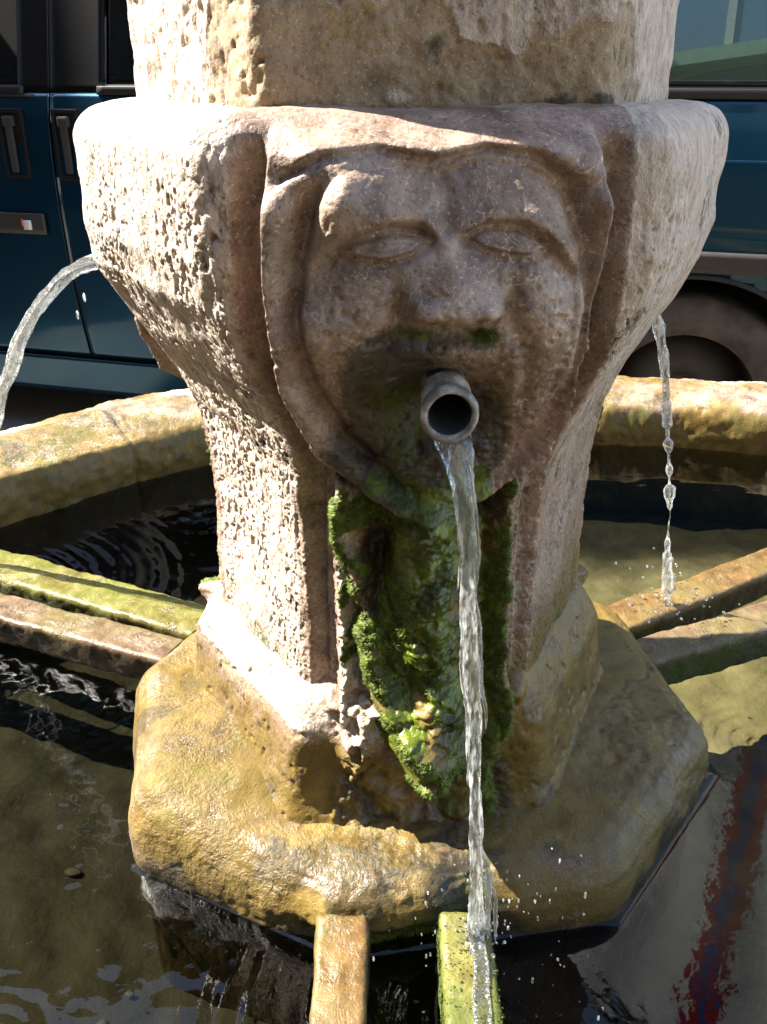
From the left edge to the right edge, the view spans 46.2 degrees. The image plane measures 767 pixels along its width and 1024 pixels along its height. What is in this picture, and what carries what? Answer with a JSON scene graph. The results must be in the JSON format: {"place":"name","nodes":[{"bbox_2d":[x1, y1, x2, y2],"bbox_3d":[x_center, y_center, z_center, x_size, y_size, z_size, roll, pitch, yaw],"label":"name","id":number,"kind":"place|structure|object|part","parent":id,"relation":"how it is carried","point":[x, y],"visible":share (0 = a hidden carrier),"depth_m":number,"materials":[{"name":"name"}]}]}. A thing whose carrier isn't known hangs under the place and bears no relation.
{"place":"outdoors","nodes":[
{"label":"outdoors","id":0,"kind":"place"},
{"bbox_2d":[0,385,131,430],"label":"street","id":1,"kind":"structure","parent":0,"point":[25,405],"depth_m":3.55,"materials":[{"name":"grey asphalt"}]},
{"bbox_2d":[0,375,766,527],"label":"fountain basin","id":2,"kind":"object","parent":1,"relation":"on","point":[51,464],"visible":0.13,"depth_m":1.80,"materials":[{"name":"stone"}]},
{"bbox_2d":[0,593,183,679],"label":"stone bar","id":3,"kind":"object","parent":2,"relation":"on","point":[104,644],"visible":0.91,"depth_m":1.20,"materials":[{"name":"brown stone"}]},
{"bbox_2d":[0,550,206,639],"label":"stone bar","id":4,"kind":"object","parent":2,"relation":"in","point":[43,581],"visible":0.73,"depth_m":1.27,"materials":[{"name":"stone"}]},
{"bbox_2d":[309,914,370,1023],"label":"stone bar","id":5,"kind":"object","parent":2,"relation":"attached to","point":[342,954],"visible":1,"depth_m":0.74,"materials":[{"name":"brown stone"}]},
{"bbox_2d":[0,445,766,1023],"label":"water","id":6,"kind":"structure","parent":2,"relation":"in","point":[98,925],"depth_m":0.91,"materials":[{"name":"liquid"}]},
{"bbox_2d":[76,293,739,1019],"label":"splash drops","id":7,"kind":"object","parent":6,"relation":"on","point":[560,859],"visible":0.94,"depth_m":0.77,"materials":[{"name":"liquid"}]},
{"bbox_2d":[73,0,728,943],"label":"fountain column","id":8,"kind":"structure","parent":2,"relation":"on","point":[355,260],"depth_m":0.72,"materials":[{"name":"stone"}]},
{"bbox_2d":[0,254,98,428],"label":"water jet","id":9,"kind":"object","parent":8,"relation":"attached to","point":[59,282],"visible":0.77,"depth_m":1.10},
{"bbox_2d":[433,433,497,943],"bbox_3d":[0.066,0.156,0.700,0.029,0.439,0.086,-13,29,-25],"label":"water jet","id":10,"kind":"object","parent":8,"relation":"attached to","point":[458,459],"visible":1,"depth_m":0.67},
{"bbox_2d":[652,314,675,604],"bbox_3d":[0.342,-0.066,1.131,0.125,0.457,0.016,-11,28,-21],"label":"water jet","id":11,"kind":"object","parent":8,"relation":"attached to","point":[659,331],"visible":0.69,"depth_m":1.12},
{"bbox_2d":[436,912,503,1023],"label":"stone bar","id":12,"kind":"object","parent":2,"relation":"on","point":[455,1003],"visible":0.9,"depth_m":0.74,"materials":[{"name":"stone"}]},
{"bbox_2d":[468,936,491,1023],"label":"water runoff","id":13,"kind":"structure","parent":12,"relation":"on","point":[481,1008],"depth_m":0.72,"materials":[{"name":"clear liquid"}]},
{"bbox_2d":[606,548,766,639],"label":"stone bar","id":14,"kind":"object","parent":2,"relation":"on","point":[742,581],"visible":0.75,"depth_m":1.28,"materials":[{"name":"brown stone"}]},
{"bbox_2d":[636,600,766,684],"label":"stone bar","id":15,"kind":"object","parent":2,"relation":"in","point":[678,654],"visible":0.68,"depth_m":1.18,"materials":[{"name":"beige stone"}]},
{"bbox_2d":[0,0,766,396],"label":"parked van","id":16,"kind":"object","parent":1,"relation":"on","point":[64,64],"visible":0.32,"depth_m":2.65,"materials":[{"name":"blue paint"}]},
{"bbox_3d":[-1.416,-0.930,2.955,0.861,0.812,0.078,7,27,14],"label":"front door","id":17,"kind":"part","parent":16,"relation":"part of","materials":[{"name":"blue paint"}]},
{"bbox_3d":[-0.417,-0.806,2.699,1.201,0.812,0.073,7,27,14],"label":"sliding door","id":18,"kind":"part","parent":16,"relation":"part of","materials":[{"name":"blue paint"}]}
]}

